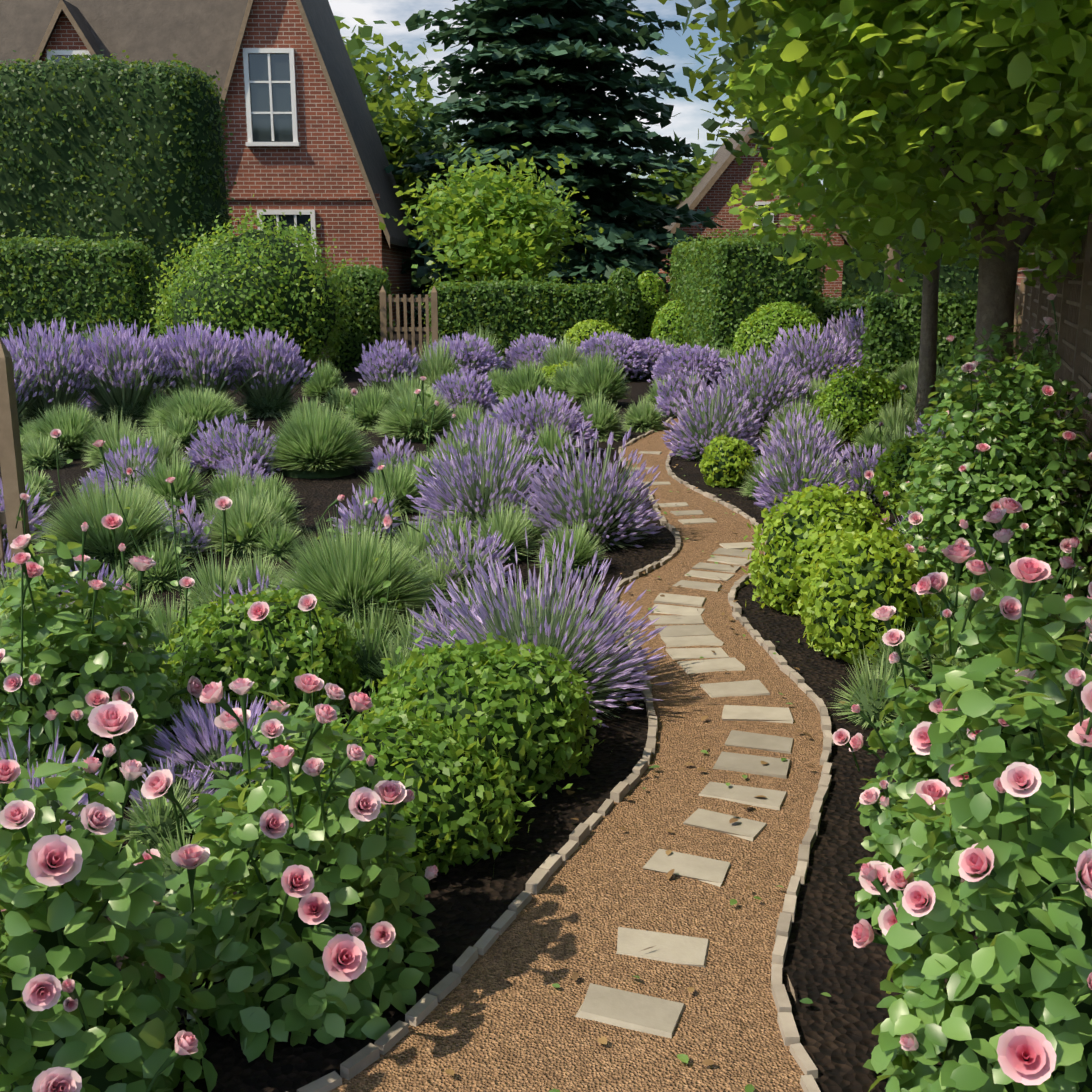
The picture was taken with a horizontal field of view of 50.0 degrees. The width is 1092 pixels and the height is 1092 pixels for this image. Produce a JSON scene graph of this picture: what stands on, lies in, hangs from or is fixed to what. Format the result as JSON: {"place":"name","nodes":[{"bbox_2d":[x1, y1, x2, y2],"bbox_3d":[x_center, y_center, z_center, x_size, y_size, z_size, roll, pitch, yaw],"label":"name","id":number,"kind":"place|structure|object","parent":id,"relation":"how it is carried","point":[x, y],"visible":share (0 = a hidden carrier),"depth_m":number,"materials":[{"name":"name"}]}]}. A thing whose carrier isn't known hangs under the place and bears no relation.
{"place":"outdoors","nodes":[
{"label":"outdoors","id":0,"kind":"place"},
{"bbox_2d":[0,0,413,326],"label":"house","id":1,"kind":"structure","parent":0,"point":[304,138],"depth_m":36.51,"materials":[{"name":"brick"}]},
{"bbox_2d":[0,306,1089,1091],"bbox_3d":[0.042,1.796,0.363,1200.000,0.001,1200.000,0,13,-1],"label":"ground","id":2,"kind":"structure","parent":0,"point":[838,1038],"depth_m":3.90,"materials":[{"name":"soil"}]},
{"bbox_2d":[0,338,30,575],"bbox_3d":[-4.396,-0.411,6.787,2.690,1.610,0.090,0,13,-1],"label":"wooden post","id":3,"kind":"object","parent":2,"relation":"on","point":[12,473],"visible":0.71,"depth_m":6.75,"materials":[{"name":"brown wood"}]},
{"bbox_2d":[21,432,69,470],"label":"ornamental grass","id":4,"kind":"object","parent":2,"relation":"on","point":[41,455],"depth_m":11.38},
{"bbox_2d":[0,726,103,833],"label":"lavender plant","id":5,"kind":"object","parent":2,"relation":"on","point":[54,805],"visible":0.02,"depth_m":3.86,"materials":[{"name":"purple plant"}]},
{"bbox_2d":[1,317,104,427],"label":"lavender plant","id":6,"kind":"object","parent":2,"relation":"on","point":[59,377],"visible":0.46,"depth_m":13.97,"materials":[{"name":"purple plant"}]},
{"bbox_2d":[21,399,108,458],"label":"ornamental grass","id":7,"kind":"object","parent":2,"relation":"on","point":[74,426],"depth_m":12.01,"materials":[{"name":"plant"}]},
{"bbox_2d":[0,225,163,350],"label":"hedge","id":8,"kind":"object","parent":2,"relation":"on","point":[81,284],"visible":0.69,"depth_m":21.64,"materials":[{"name":"green plant"}]},
{"bbox_2d":[0,513,202,811],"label":"rose bush","id":9,"kind":"object","parent":2,"relation":"on","point":[79,672],"visible":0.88,"depth_m":4.18,"materials":[{"name":"green plant"}]},
{"bbox_2d":[0,700,217,1091],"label":"rose bush","id":10,"kind":"object","parent":2,"relation":"on","point":[78,1008],"visible":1,"depth_m":2.45,"materials":[{"name":"green plant"}]},
{"bbox_2d":[81,408,142,469],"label":"ornamental grass","id":11,"kind":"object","parent":2,"relation":"on","point":[94,457],"depth_m":11.42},
{"bbox_2d":[30,466,202,579],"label":"ornamental grass","id":12,"kind":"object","parent":2,"relation":"on","point":[94,509],"depth_m":7.33,"materials":[{"name":"plant"}]},
{"bbox_2d":[0,49,238,337],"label":"tall hedge","id":13,"kind":"object","parent":2,"relation":"on","point":[98,144],"visible":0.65,"depth_m":28.11,"materials":[{"name":"green plant"}]},
{"bbox_2d":[62,319,181,427],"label":"lavender plant","id":14,"kind":"object","parent":2,"relation":"on","point":[133,371],"visible":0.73,"depth_m":14.44,"materials":[{"name":"purple plant"}]},
{"bbox_2d":[93,434,163,499],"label":"lavender plant","id":15,"kind":"object","parent":2,"relation":"on","point":[124,463],"visible":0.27,"depth_m":9.82,"materials":[{"name":"purple plant"}]},
{"bbox_2d":[127,529,193,593],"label":"ornamental grass","id":16,"kind":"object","parent":2,"relation":"on","point":[163,571],"depth_m":7.02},
{"bbox_2d":[121,777,203,852],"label":"ornamental grass","id":17,"kind":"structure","parent":2,"relation":"on","point":[157,814],"depth_m":3.84,"materials":[{"name":"plant"}]},
{"bbox_2d":[139,584,190,660],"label":"ornamental grass","id":18,"kind":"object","parent":2,"relation":"on","point":[162,623],"depth_m":5.74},
{"bbox_2d":[127,445,213,514],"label":"ornamental grass","id":19,"kind":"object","parent":2,"relation":"on","point":[183,483],"depth_m":9.25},
{"bbox_2d":[125,755,219,828],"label":"lavender plant","id":20,"kind":"object","parent":2,"relation":"on","point":[186,790],"visible":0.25,"depth_m":4.03,"materials":[{"name":"purple plant"}]},
{"bbox_2d":[135,383,257,441],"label":"ornamental grass","id":21,"kind":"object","parent":2,"relation":"on","point":[204,407],"depth_m":13.32,"materials":[{"name":"plant"}]},
{"bbox_2d":[152,319,258,415],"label":"lavender plant","id":22,"kind":"object","parent":2,"relation":"on","point":[199,360],"visible":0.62,"depth_m":14.87,"materials":[{"name":"purple plant"}]},
{"bbox_2d":[172,544,254,615],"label":"ornamental grass","id":23,"kind":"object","parent":2,"relation":"on","point":[209,580],"depth_m":6.35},
{"bbox_2d":[142,695,290,797],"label":"lavender plant","id":24,"kind":"object","parent":2,"relation":"on","point":[208,750],"visible":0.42,"depth_m":4.22,"materials":[{"name":"purple plant"}]},
{"bbox_2d":[180,413,267,474],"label":"lavender plant","id":25,"kind":"object","parent":2,"relation":"on","point":[206,449],"visible":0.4,"depth_m":11.02,"materials":[{"name":"purple plant"}]},
{"bbox_2d":[210,412,281,477],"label":"lavender plant","id":26,"kind":"object","parent":2,"relation":"on","point":[244,447],"visible":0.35,"depth_m":10.87,"materials":[{"name":"purple plant"}]},
{"bbox_2d":[196,483,300,556],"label":"ornamental grass","id":27,"kind":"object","parent":2,"relation":"on","point":[245,510],"depth_m":7.85,"materials":[{"name":"plant"}]},
{"bbox_2d":[136,195,369,381],"bbox_3d":[-5.197,-4.548,20.817,4.074,3.310,3.799,0,13,-1],"label":"rounded shrub","id":28,"kind":"object","parent":2,"relation":"on","point":[246,281],"visible":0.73,"depth_m":20.07,"materials":[{"name":"green plant"}]},
{"bbox_2d":[152,584,377,738],"bbox_3d":[-1.228,0.434,5.027,0.987,0.623,0.944,0,13,-1],"label":"leafy shrub","id":29,"kind":"object","parent":2,"relation":"on","point":[217,649],"visible":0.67,"depth_m":4.78,"materials":[{"name":"green plant"}]},
{"bbox_2d":[229,326,315,418],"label":"lavender plant","id":30,"kind":"object","parent":2,"relation":"on","point":[278,364],"visible":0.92,"depth_m":15.42,"materials":[{"name":"purple plant"}]},
{"bbox_2d":[245,511,303,560],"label":"ornamental grass","id":31,"kind":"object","parent":2,"relation":"on","point":[272,544],"depth_m":7.75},
{"bbox_2d":[134,673,439,1061],"bbox_3d":[-0.670,0.746,3.039,0.762,0.908,0.743,5,14,20],"label":"rose bush","id":32,"kind":"object","parent":2,"relation":"on","point":[284,941],"visible":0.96,"depth_m":2.87,"materials":[{"name":"green plant"}]},
{"bbox_2d":[259,396,379,478],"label":"ornamental grass","id":33,"kind":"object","parent":2,"relation":"on","point":[318,444],"depth_m":10.87,"materials":[{"name":"plant"}]},
{"bbox_2d":[255,507,451,636],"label":"ornamental grass","id":34,"kind":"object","parent":2,"relation":"on","point":[333,574],"depth_m":6.13,"materials":[{"name":"plant"}]},
{"bbox_2d":[321,258,398,371],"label":"hedge","id":35,"kind":"object","parent":2,"relation":"on","point":[373,280],"visible":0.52,"depth_m":22.64,"materials":[{"name":"green plant"}]},
{"bbox_2d":[331,483,401,540],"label":"lavender plant","id":36,"kind":"object","parent":2,"relation":"on","point":[358,508],"visible":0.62,"depth_m":8.35,"materials":[{"name":"purple plant"}]},
{"bbox_2d":[341,380,395,431],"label":"foliage","id":37,"kind":"object","parent":2,"relation":"on","point":[369,403],"visible":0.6,"depth_m":14.29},
{"bbox_2d":[339,591,406,691],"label":"ornamental grass","id":38,"kind":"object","parent":2,"relation":"on","point":[369,647],"depth_m":5.35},
{"bbox_2d":[354,338,422,396],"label":"lavender plant","id":39,"kind":"object","parent":2,"relation":"on","point":[383,365],"visible":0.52,"depth_m":17.29,"materials":[{"name":"purple plant"}]},
{"bbox_2d":[356,454,424,513],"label":"ornamental grass","id":40,"kind":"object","parent":2,"relation":"on","point":[400,480],"depth_m":9.26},
{"bbox_2d":[334,16,455,117],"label":"tree","id":41,"kind":"object","parent":2,"relation":"on","point":[355,46],"visible":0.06,"depth_m":56.55,"materials":[{"name":"green plant"}]},
{"bbox_2d":[379,286,437,357],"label":"gate","id":42,"kind":"structure","parent":2,"relation":"on","point":[384,300],"depth_m":22.47,"materials":[{"name":"brown wood"}]},
{"bbox_2d":[281,701,537,877],"bbox_3d":[-0.454,0.757,3.822,0.842,0.478,0.832,-3,13,-13],"label":"leafy shrub","id":43,"kind":"object","parent":2,"relation":"on","point":[458,808],"visible":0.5,"depth_m":3.65,"materials":[{"name":"green plant"}]},
{"bbox_2d":[370,381,457,441],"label":"foliage","id":44,"kind":"object","parent":2,"relation":"on","point":[397,422],"visible":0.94,"depth_m":13.24,"materials":[{"name":"plant"}]},
{"bbox_2d":[354,63,473,229],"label":"tree","id":45,"kind":"object","parent":2,"relation":"on","point":[397,137],"visible":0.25,"depth_m":47.49,"materials":[{"name":"green plant"}]},
{"bbox_2d":[385,507,447,572],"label":"ornamental grass","id":46,"kind":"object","parent":2,"relation":"on","point":[416,537],"depth_m":7.36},
{"bbox_2d":[410,334,463,390],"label":"ornamental grass","id":47,"kind":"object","parent":2,"relation":"on","point":[437,365],"depth_m":17.40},
{"bbox_2d":[420,331,504,380],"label":"lavender plant","id":48,"kind":"object","parent":2,"relation":"on","point":[478,357],"visible":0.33,"depth_m":19.65,"materials":[{"name":"purple plant"}]},
{"bbox_2d":[414,519,516,596],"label":"lavender plant","id":49,"kind":"object","parent":2,"relation":"on","point":[470,555],"visible":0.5,"depth_m":6.89,"materials":[{"name":"purple plant"}]},
{"bbox_2d":[431,367,499,416],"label":"lavender plant","id":50,"kind":"object","parent":2,"relation":"on","point":[479,390],"visible":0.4,"depth_m":15.45,"materials":[{"name":"purple plant"}]},
{"bbox_2d":[350,629,612,798],"bbox_3d":[-0.247,0.575,4.389,0.944,0.609,0.978,10,16,36],"label":"leafy shrub","id":51,"kind":"object","parent":2,"relation":"on","point":[522,702],"visible":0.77,"depth_m":4.17,"materials":[{"name":"green plant"}]},
{"bbox_2d":[402,418,575,542],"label":"lavender plant","id":52,"kind":"object","parent":2,"relation":"on","point":[469,490],"visible":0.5,"depth_m":8.37,"materials":[{"name":"purple plant"}]},
{"bbox_2d":[379,142,604,285],"bbox_3d":[-1.539,-8.160,32.087,6.293,5.439,7.862,0,13,-1],"label":"round tree","id":53,"kind":"object","parent":2,"relation":"on","point":[484,221],"visible":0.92,"depth_m":30.32,"materials":[{"name":"green plant"}]},
{"bbox_2d":[466,495,541,562],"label":"ornamental grass","id":54,"kind":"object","parent":2,"relation":"on","point":[512,532],"depth_m":7.70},
{"bbox_2d":[421,271,622,357],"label":"hedge","id":55,"kind":"object","parent":2,"relation":"on","point":[507,312],"visible":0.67,"depth_m":26.47,"materials":[{"name":"green plant"}]},
{"bbox_2d":[496,359,556,408],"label":"ornamental grass","id":56,"kind":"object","parent":2,"relation":"on","point":[530,379],"depth_m":16.67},
{"bbox_2d":[503,332,558,373],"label":"lavender plant","id":57,"kind":"object","parent":2,"relation":"on","point":[529,349],"visible":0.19,"depth_m":20.71,"materials":[{"name":"purple plant"}]},
{"bbox_2d":[408,527,671,726],"bbox_3d":[-0.025,0.376,5.149,1.182,0.904,1.214,0,13,-1],"label":"lavender plant","id":58,"kind":"object","parent":2,"relation":"on","point":[571,639],"visible":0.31,"depth_m":5.06,"materials":[{"name":"purple plant"}]},
{"bbox_2d":[485,385,601,458],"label":"lavender plant","id":59,"kind":"object","parent":2,"relation":"on","point":[528,414],"visible":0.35,"depth_m":12.02,"materials":[{"name":"purple plant"}]},
{"bbox_2d":[11,376,1091,761],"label":"roses","id":60,"kind":"object","parent":2,"relation":"on","point":[257,612],"visible":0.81,"depth_m":5.85,"materials":[{"name":"green plant"}]},
{"bbox_2d":[384,0,725,326],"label":"conifer tree","id":61,"kind":"object","parent":2,"relation":"on","point":[535,54],"visible":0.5,"depth_m":41.34,"materials":[{"name":"green plant"}]},
{"bbox_2d":[286,416,833,1091],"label":"path edging","id":62,"kind":"object","parent":2,"relation":"on","point":[392,1036],"visible":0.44,"depth_m":3.57,"materials":[{"name":"stone"}]},
{"bbox_2d":[530,515,611,576],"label":"ornamental grass","id":63,"kind":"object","parent":2,"relation":"on","point":[584,552],"depth_m":7.34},
{"bbox_2d":[515,418,664,550],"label":"lavender plant","id":64,"kind":"object","parent":2,"relation":"on","point":[608,513],"visible":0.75,"depth_m":8.09,"materials":[{"name":"purple plant"}]},
{"bbox_2d":[565,345,630,407],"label":"ornamental grass","id":65,"kind":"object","parent":2,"relation":"on","point":[595,376],"depth_m":16.62,"materials":[{"name":"plant"}]},
{"bbox_2d":[575,388,626,441],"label":"foliage","id":66,"kind":"object","parent":2,"relation":"on","point":[605,422],"visible":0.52,"depth_m":13.36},
{"bbox_2d":[575,331,652,381],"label":"lavender plant","id":67,"kind":"object","parent":2,"relation":"on","point":[631,355],"visible":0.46,"depth_m":20.74,"materials":[{"name":"purple plant"}]},
{"bbox_2d":[607,266,645,341],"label":"cone shrub","id":68,"kind":"object","parent":2,"relation":"on","point":[630,297],"visible":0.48,"depth_m":28.53,"materials":[{"name":"green plant"}]},
{"bbox_2d":[635,270,669,339],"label":"cone shrub","id":69,"kind":"object","parent":2,"relation":"on","point":[655,297],"visible":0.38,"depth_m":29.47,"materials":[{"name":"green plant"}]},
{"bbox_2d":[650,297,686,347],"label":"green shrub","id":70,"kind":"object","parent":2,"relation":"on","point":[670,318],"visible":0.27,"depth_m":26.10,"materials":[{"name":"green plant"}]},
{"bbox_2d":[631,144,723,225],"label":"tree","id":71,"kind":"object","parent":2,"relation":"on","point":[685,182],"visible":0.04,"depth_m":60.30,"materials":[{"name":"green plant"}]},
{"bbox_2d":[654,363,712,417],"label":"lavender plant","id":72,"kind":"object","parent":2,"relation":"on","point":[673,388],"visible":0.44,"depth_m":15.37,"materials":[{"name":"purple plant"}]},
{"bbox_2d":[647,343,730,386],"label":"lavender plant","id":73,"kind":"object","parent":2,"relation":"on","point":[705,358],"visible":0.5,"depth_m":19.23,"materials":[{"name":"purple plant"}]},
{"bbox_2d":[626,0,765,54],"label":"tree leaves","id":74,"kind":"object","parent":2,"relation":"on","point":[740,22],"visible":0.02,"depth_m":13.72,"materials":[{"name":"green plant"}]},
{"bbox_2d":[661,374,762,460],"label":"lavender plant","id":75,"kind":"object","parent":2,"relation":"on","point":[695,434],"visible":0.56,"depth_m":11.89,"materials":[{"name":"purple plant"}]},
{"bbox_2d":[695,432,756,487],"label":"leafy shrub","id":76,"kind":"object","parent":2,"relation":"on","point":[725,462],"visible":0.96,"depth_m":10.33,"materials":[{"name":"green plant"}]},
{"bbox_2d":[638,0,825,198],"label":"tree leaves","id":77,"kind":"object","parent":2,"relation":"on","point":[744,147],"visible":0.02,"depth_m":33.28,"materials":[{"name":"green plant"}]},
{"bbox_2d":[660,227,832,354],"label":"tall hedge","id":78,"kind":"object","parent":2,"relation":"on","point":[723,287],"visible":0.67,"depth_m":21.63,"materials":[{"name":"green plant"}]},
{"bbox_2d":[411,226,1085,305],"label":"hedge belt","id":79,"kind":"object","parent":2,"relation":"on","point":[952,277],"depth_m":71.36,"materials":[{"name":"green plant"}]},
{"bbox_2d":[648,125,851,301],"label":"house","id":80,"kind":"structure","parent":2,"relation":"on","point":[723,175],"depth_m":53.98,"materials":[{"name":"brick"}]},
{"bbox_2d":[707,342,818,435],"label":"lavender plant","id":81,"kind":"object","parent":2,"relation":"on","point":[768,389],"visible":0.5,"depth_m":13.96,"materials":[{"name":"purple plant"}]},
{"bbox_2d":[731,301,825,382],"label":"ball shrub","id":82,"kind":"object","parent":2,"relation":"on","point":[763,328],"visible":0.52,"depth_m":19.86,"materials":[{"name":"green plant"}]},
{"bbox_2d":[751,404,845,474],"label":"lavender plant","id":83,"kind":"object","parent":2,"relation":"on","point":[817,426],"visible":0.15,"depth_m":10.73,"materials":[{"name":"purple plant"}]},
{"bbox_2d":[751,417,853,513],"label":"lavender plant","id":84,"kind":"object","parent":2,"relation":"on","point":[791,477],"visible":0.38,"depth_m":9.18,"materials":[{"name":"purple plant"}]},
{"bbox_2d":[758,322,867,386],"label":"lavender plant","id":85,"kind":"object","parent":2,"relation":"on","point":[812,358],"visible":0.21,"depth_m":16.92,"materials":[{"name":"purple plant"}]},
{"bbox_2d":[741,478,905,615],"bbox_3d":[1.552,-0.006,6.563,0.828,0.752,0.886,-12,18,-43],"label":"leafy shrub","id":86,"kind":"object","parent":2,"relation":"on","point":[795,542],"visible":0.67,"depth_m":6.44,"materials":[{"name":"green plant"}]},
{"bbox_2d":[825,443,885,503],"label":"lavender plant","id":87,"kind":"object","parent":2,"relation":"on","point":[857,467],"visible":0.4,"depth_m":9.74,"materials":[{"name":"purple plant"}]},
{"bbox_2d":[809,359,907,441],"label":"leafy shrub","id":88,"kind":"object","parent":2,"relation":"on","point":[853,402],"visible":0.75,"depth_m":13.11,"materials":[{"name":"green plant"}]},
{"bbox_2d":[789,518,948,669],"bbox_3d":[1.580,0.216,5.759,0.730,0.692,0.732,0,13,-1],"label":"leafy shrub","id":89,"kind":"object","parent":2,"relation":"on","point":[854,581],"visible":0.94,"depth_m":5.57,"materials":[{"name":"green plant"}]},
{"bbox_2d":[658,0,1082,260],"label":"tree leaves","id":90,"kind":"object","parent":2,"relation":"on","point":[742,48],"visible":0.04,"depth_m":27.22,"materials":[{"name":"green plant"}]},
{"bbox_2d":[830,640,912,728],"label":"ornamental grass","id":91,"kind":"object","parent":2,"relation":"on","point":[869,699],"depth_m":4.89,"materials":[{"name":"plant"}]},
{"bbox_2d":[848,779,968,937],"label":"rose bush","id":92,"kind":"object","parent":2,"relation":"on","point":[885,843],"visible":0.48,"depth_m":3.36,"materials":[{"name":"green plant"}]},
{"bbox_2d":[726,0,1091,462],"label":"tree","id":93,"kind":"object","parent":2,"relation":"on","point":[930,80],"visible":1,"depth_m":6.84,"materials":[{"name":"green plant"}]},
{"bbox_2d":[867,425,958,515],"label":"leafy shrub","id":94,"kind":"object","parent":2,"relation":"on","point":[891,469],"visible":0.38,"depth_m":9.12,"materials":[{"name":"green plant"}]},
{"bbox_2d":[852,280,1019,379],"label":"hedge behind trees","id":95,"kind":"object","parent":2,"relation":"on","point":[891,337],"visible":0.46,"depth_m":19.01,"materials":[{"name":"green plant"}]},
{"bbox_2d":[802,87,1091,429],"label":"tree","id":96,"kind":"object","parent":2,"relation":"on","point":[928,352],"depth_m":12.68,"materials":[{"name":"green plant"}]},
{"bbox_2d":[832,497,1091,880],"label":"rose bush","id":97,"kind":"object","parent":2,"relation":"on","point":[907,761],"visible":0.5,"depth_m":3.69,"materials":[{"name":"green plant"}]},
{"bbox_2d":[851,557,1091,1091],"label":"rose bush","id":98,"kind":"object","parent":2,"relation":"on","point":[1009,1009],"visible":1,"depth_m":2.35,"materials":[{"name":"green plant"}]},
{"bbox_2d":[881,294,1091,598],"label":"rose bush","id":99,"kind":"object","parent":2,"relation":"on","point":[1042,523],"visible":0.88,"depth_m":6.79,"materials":[{"name":"green plant"}]},
{"bbox_2d":[1013,214,1091,573],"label":"brick wall","id":100,"kind":"structure","parent":2,"relation":"on","point":[1073,305],"depth_m":9.71,"materials":[{"name":"brick"}]},
{"bbox_2d":[328,418,828,1091],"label":"path","id":101,"kind":"structure","parent":0,"point":[502,1016],"depth_m":3.38,"materials":[{"name":"gravel"}]},
{"bbox_2d":[399,431,845,1091],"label":"path litter","id":102,"kind":"object","parent":101,"relation":"on","point":[679,1057],"visible":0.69,"depth_m":3.91,"materials":[{"name":"green plant"}]},
{"bbox_2d":[575,451,793,1038],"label":"stepping stones","id":103,"kind":"object","parent":101,"relation":"on","point":[634,1011],"visible":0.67,"depth_m":4.27,"materials":[{"name":"stone"}]},
{"bbox_2d":[328,0,1071,220],"label":"sky","id":104,"kind":"structure","parent":0,"point":[687,123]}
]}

